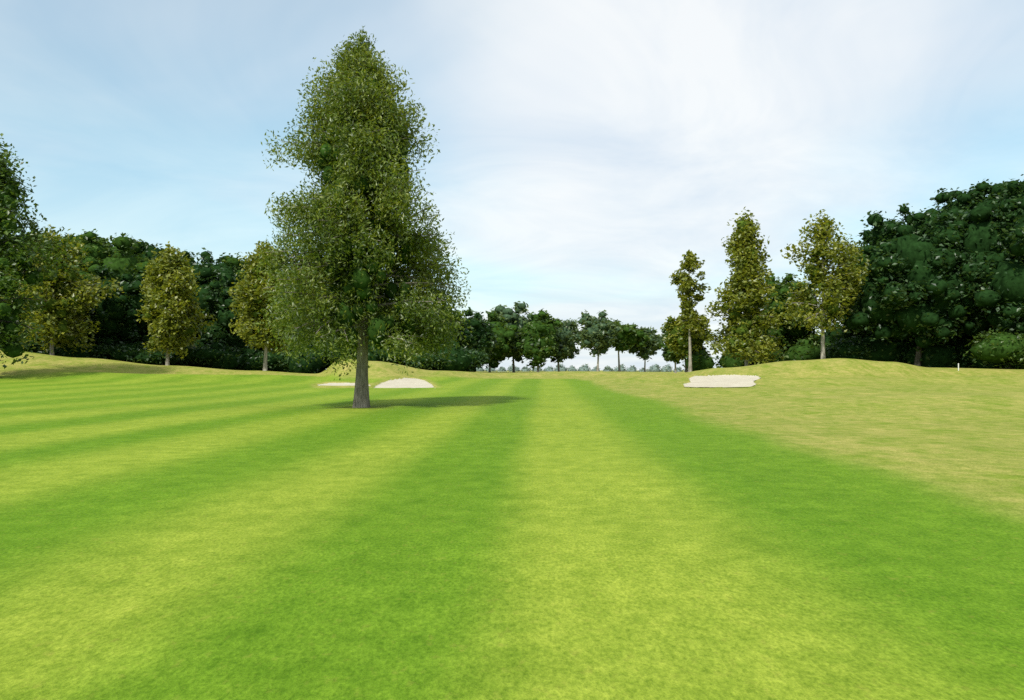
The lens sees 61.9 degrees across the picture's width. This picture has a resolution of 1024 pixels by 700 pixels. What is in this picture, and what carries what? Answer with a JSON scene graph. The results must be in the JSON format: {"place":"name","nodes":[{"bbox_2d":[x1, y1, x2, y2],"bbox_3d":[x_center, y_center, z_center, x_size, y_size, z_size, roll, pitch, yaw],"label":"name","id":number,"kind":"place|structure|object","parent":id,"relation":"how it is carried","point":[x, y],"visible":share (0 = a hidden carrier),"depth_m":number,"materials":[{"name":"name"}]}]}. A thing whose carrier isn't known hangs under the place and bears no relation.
{"place":"outdoors","nodes":[
{"label":"outdoors","id":0,"kind":"place"},
{"bbox_2d":[0,350,1023,699],"bbox_3d":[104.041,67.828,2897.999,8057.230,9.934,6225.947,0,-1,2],"label":"ground","id":1,"kind":"structure","parent":0,"point":[838,528],"depth_m":8.79,"materials":[{"name":"green plant"}]},
{"bbox_2d":[0,343,47,350],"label":"shrub","id":2,"kind":"object","parent":1,"relation":"on","point":[38,346],"visible":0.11,"depth_m":113.41,"materials":[{"name":"green plant"}]},
{"bbox_2d":[0,274,75,334],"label":"forest tree","id":3,"kind":"object","parent":1,"relation":"on","point":[24,313],"visible":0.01,"depth_m":114.76,"materials":[{"name":"green plant"}]},
{"bbox_2d":[0,133,77,368],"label":"tall tree","id":4,"kind":"object","parent":1,"relation":"on","point":[11,327],"visible":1,"depth_m":82.22,"materials":[{"name":"green plant"}]},
{"bbox_2d":[19,231,76,245],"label":"forest tree","id":5,"kind":"object","parent":1,"relation":"on","point":[72,236],"visible":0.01,"depth_m":136.86,"materials":[{"name":"green plant"}]},
{"bbox_2d":[27,349,74,357],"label":"shrub","id":6,"kind":"object","parent":1,"relation":"on","point":[56,353],"visible":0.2,"depth_m":113.37,"materials":[{"name":"green plant"}]},
{"bbox_2d":[0,224,123,354],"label":"tree","id":7,"kind":"object","parent":1,"relation":"on","point":[55,318],"visible":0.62,"depth_m":108.08,"materials":[{"name":"green plant"}]},
{"bbox_2d":[76,343,118,359],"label":"shrub","id":8,"kind":"object","parent":1,"relation":"on","point":[97,351],"visible":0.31,"depth_m":114.95,"materials":[{"name":"green plant"}]},
{"bbox_2d":[68,228,153,321],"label":"forest tree","id":9,"kind":"object","parent":1,"relation":"on","point":[119,257],"visible":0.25,"depth_m":123.47,"materials":[{"name":"green plant"}]},
{"bbox_2d":[72,265,158,345],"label":"forest tree","id":10,"kind":"object","parent":1,"relation":"on","point":[116,316],"visible":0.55,"depth_m":118.47,"materials":[{"name":"green plant"}]},
{"bbox_2d":[98,341,146,361],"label":"shrub","id":11,"kind":"object","parent":1,"relation":"on","point":[121,352],"visible":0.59,"depth_m":115.24,"materials":[{"name":"green plant"}]},
{"bbox_2d":[108,240,193,259],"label":"forest tree","id":12,"kind":"object","parent":1,"relation":"on","point":[147,249],"visible":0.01,"depth_m":135.40,"materials":[{"name":"green plant"}]},
{"bbox_2d":[122,349,180,365],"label":"shrub","id":13,"kind":"object","parent":1,"relation":"on","point":[151,358],"visible":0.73,"depth_m":115.58,"materials":[{"name":"green plant"}]},
{"bbox_2d":[134,241,216,364],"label":"tree","id":14,"kind":"object","parent":1,"relation":"on","point":[169,298],"visible":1,"depth_m":110.75,"materials":[{"name":"green plant"}]},
{"bbox_2d":[159,344,229,366],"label":"shrub","id":15,"kind":"object","parent":1,"relation":"on","point":[201,355],"visible":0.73,"depth_m":117.77,"materials":[{"name":"green plant"}]},
{"bbox_2d":[149,247,247,338],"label":"forest tree","id":16,"kind":"object","parent":1,"relation":"on","point":[208,270],"visible":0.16,"depth_m":128.47,"materials":[{"name":"green plant"}]},
{"bbox_2d":[187,275,259,351],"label":"forest tree","id":17,"kind":"object","parent":1,"relation":"on","point":[218,303],"visible":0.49,"depth_m":124.58,"materials":[{"name":"green plant"}]},
{"bbox_2d":[223,343,246,351],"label":"shrub","id":18,"kind":"object","parent":1,"relation":"on","point":[236,348],"visible":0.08,"depth_m":124.62,"materials":[{"name":"green plant"}]},
{"bbox_2d":[20,332,473,373],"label":"hedge","id":19,"kind":"object","parent":1,"relation":"on","point":[236,360],"visible":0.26,"depth_m":123.52,"materials":[{"name":"green plant"}]},
{"bbox_2d":[221,252,281,351],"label":"forest tree","id":20,"kind":"object","parent":1,"relation":"on","point":[235,263],"visible":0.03,"depth_m":132.34,"materials":[{"name":"green plant"}]},
{"bbox_2d":[228,238,295,370],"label":"tree","id":21,"kind":"object","parent":1,"relation":"on","point":[250,297],"visible":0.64,"depth_m":109.06,"materials":[{"name":"green plant"}]},
{"bbox_2d":[242,349,283,370],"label":"shrub","id":22,"kind":"object","parent":1,"relation":"on","point":[273,359],"visible":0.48,"depth_m":124.52,"materials":[{"name":"green plant"}]},
{"bbox_2d":[272,349,292,372],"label":"shrub","id":23,"kind":"object","parent":1,"relation":"on","point":[283,361],"visible":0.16,"depth_m":125.61,"materials":[{"name":"green plant"}]},
{"bbox_2d":[269,297,326,351],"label":"forest tree","id":24,"kind":"object","parent":1,"relation":"on","point":[296,331],"visible":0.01,"depth_m":127.74,"materials":[{"name":"green plant"}]},
{"bbox_2d":[311,345,337,362],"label":"shrub","id":25,"kind":"object","parent":1,"relation":"on","point":[325,353],"visible":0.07,"depth_m":125.63,"materials":[{"name":"green plant"}]},
{"bbox_2d":[324,351,356,362],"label":"shrub","id":26,"kind":"object","parent":1,"relation":"on","point":[338,356],"visible":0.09,"depth_m":124.41,"materials":[{"name":"green plant"}]},
{"bbox_2d":[255,26,471,407],"bbox_3d":[-6.684,-5.717,37.574,9.766,16.994,9.431,0,-1,2],"label":"tree","id":27,"kind":"object","parent":1,"relation":"on","point":[352,218],"visible":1,"depth_m":35.88,"materials":[{"name":"green plant"}]},
{"bbox_2d":[371,348,417,365],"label":"shrub","id":28,"kind":"object","parent":1,"relation":"on","point":[386,356],"visible":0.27,"depth_m":124.62,"materials":[{"name":"green plant"}]},
{"bbox_2d":[321,346,490,371],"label":"hedge","id":29,"kind":"object","parent":1,"relation":"on","point":[473,370],"depth_m":149.21,"materials":[{"name":"green plant"}]},
{"bbox_2d":[399,351,455,369],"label":"shrub","id":30,"kind":"object","parent":1,"relation":"on","point":[429,365],"visible":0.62,"depth_m":124.75,"materials":[{"name":"green plant"}]},
{"bbox_2d":[414,304,468,340],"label":"forest tree","id":31,"kind":"object","parent":1,"relation":"on","point":[464,326],"visible":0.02,"depth_m":140.44,"materials":[{"name":"green plant"}]},
{"bbox_2d":[460,346,488,370],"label":"shrub","id":32,"kind":"object","parent":1,"relation":"on","point":[477,357],"visible":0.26,"depth_m":132.14,"materials":[{"name":"green plant"}]},
{"bbox_2d":[456,307,498,364],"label":"forest tree","id":33,"kind":"object","parent":1,"relation":"on","point":[482,336],"visible":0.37,"depth_m":146.50,"materials":[{"name":"green plant"}]},
{"bbox_2d":[482,310,522,371],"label":"tree","id":34,"kind":"object","parent":1,"relation":"on","point":[505,339],"visible":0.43,"depth_m":163.94,"materials":[{"name":"green plant"}]},
{"bbox_2d":[491,301,533,371],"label":"tree","id":35,"kind":"object","parent":1,"relation":"on","point":[510,316],"visible":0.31,"depth_m":173.33,"materials":[{"name":"green plant"}]},
{"bbox_2d":[510,308,562,371],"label":"tree","id":36,"kind":"object","parent":1,"relation":"on","point":[536,339],"visible":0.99,"depth_m":163.76,"materials":[{"name":"green plant"}]},
{"bbox_2d":[549,318,583,371],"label":"tree","id":37,"kind":"object","parent":1,"relation":"on","point":[569,335],"visible":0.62,"depth_m":169.68,"materials":[{"name":"green plant"}]},
{"bbox_2d":[576,310,622,370],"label":"tree","id":38,"kind":"object","parent":1,"relation":"on","point":[599,336],"visible":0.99,"depth_m":214.15,"materials":[{"name":"green plant"}]},
{"bbox_2d":[476,363,722,371],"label":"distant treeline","id":39,"kind":"object","parent":1,"relation":"on","point":[656,367],"visible":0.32,"depth_m":442.63,"materials":[{"name":"plant"}]},
{"bbox_2d":[608,318,650,371],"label":"tree","id":40,"kind":"object","parent":1,"relation":"on","point":[628,336],"visible":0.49,"depth_m":221.31,"materials":[{"name":"green plant"}]},
{"bbox_2d":[628,326,663,371],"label":"tree","id":41,"kind":"object","parent":1,"relation":"on","point":[649,349],"visible":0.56,"depth_m":226.94,"materials":[{"name":"green plant"}]},
{"bbox_2d":[659,328,683,372],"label":"tree","id":42,"kind":"object","parent":1,"relation":"on","point":[668,355],"visible":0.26,"depth_m":167.73,"materials":[{"name":"green plant"}]},
{"bbox_2d":[660,314,713,371],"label":"tree","id":43,"kind":"object","parent":1,"relation":"on","point":[676,341],"visible":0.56,"depth_m":136.02,"materials":[{"name":"green plant"}]},
{"bbox_2d":[669,249,711,371],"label":"slim tree","id":44,"kind":"object","parent":1,"relation":"on","point":[684,279],"visible":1,"depth_m":125.04,"materials":[{"name":"green plant"}]},
{"bbox_2d":[704,207,787,365],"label":"cone tree","id":45,"kind":"object","parent":1,"relation":"on","point":[746,286],"visible":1,"depth_m":114.59,"materials":[{"name":"green plant"}]},
{"bbox_2d":[682,333,842,370],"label":"hedge","id":46,"kind":"object","parent":1,"relation":"on","point":[805,348],"visible":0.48,"depth_m":131.81,"materials":[{"name":"green plant"}]},
{"bbox_2d":[750,273,820,352],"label":"tree","id":47,"kind":"object","parent":1,"relation":"on","point":[793,334],"visible":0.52,"depth_m":130.88,"materials":[{"name":"green plant"}]},
{"bbox_2d":[749,323,854,364],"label":"hedge","id":48,"kind":"object","parent":1,"relation":"on","point":[827,336],"depth_m":136.38,"materials":[{"name":"green plant"}]},
{"bbox_2d":[772,209,870,358],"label":"open tree","id":49,"kind":"object","parent":1,"relation":"on","point":[832,296],"visible":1,"depth_m":109.31,"materials":[{"name":"green plant"}]},
{"bbox_2d":[824,245,873,337],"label":"tree","id":50,"kind":"object","parent":1,"relation":"on","point":[860,332],"visible":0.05,"depth_m":122.60,"materials":[{"name":"green plant"}]},
{"bbox_2d":[825,337,876,359],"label":"shrub","id":51,"kind":"object","parent":1,"relation":"on","point":[858,347],"visible":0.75,"depth_m":115.01,"materials":[{"name":"green plant"}]},
{"bbox_2d":[842,244,913,338],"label":"dark tree","id":52,"kind":"object","parent":1,"relation":"on","point":[851,333],"depth_m":124.92,"materials":[{"name":"green plant"}]},
{"bbox_2d":[838,203,991,365],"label":"tree","id":53,"kind":"object","parent":1,"relation":"on","point":[908,289],"visible":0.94,"depth_m":107.05,"materials":[{"name":"green plant"}]},
{"bbox_2d":[826,331,1022,368],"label":"hedge","id":54,"kind":"object","parent":1,"relation":"on","point":[938,356],"visible":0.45,"depth_m":112.89,"materials":[{"name":"green plant"}]},
{"bbox_2d":[948,355,968,367],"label":"shrub","id":55,"kind":"object","parent":1,"relation":"on","point":[950,361],"visible":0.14,"depth_m":110.90,"materials":[{"name":"green plant"}]},
{"bbox_2d":[955,342,976,366],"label":"shrub","id":56,"kind":"object","parent":1,"relation":"on","point":[968,358],"visible":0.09,"depth_m":110.78,"materials":[{"name":"green plant"}]},
{"bbox_2d":[920,179,1014,343],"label":"tree","id":57,"kind":"object","parent":1,"relation":"on","point":[979,241],"visible":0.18,"depth_m":105.28,"materials":[{"name":"green plant"}]},
{"bbox_2d":[954,174,1023,333],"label":"tree","id":58,"kind":"object","parent":1,"relation":"on","point":[1003,299],"visible":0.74,"depth_m":100.70,"materials":[{"name":"green plant"}]},
{"bbox_2d":[963,327,1023,368],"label":"shrub","id":59,"kind":"object","parent":1,"relation":"on","point":[1000,348],"visible":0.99,"depth_m":98.70,"materials":[{"name":"green plant"}]},
{"bbox_2d":[0,0,1023,369],"label":"sky","id":60,"kind":"structure","parent":0,"point":[586,147],"materials":[{"name":"blue"}]},
{"bbox_2d":[318,374,759,387],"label":"bunker sand","id":61,"kind":"structure","parent":0,"point":[726,381],"depth_m":77.90,"materials":[{"name":"beige sand"}]}
]}

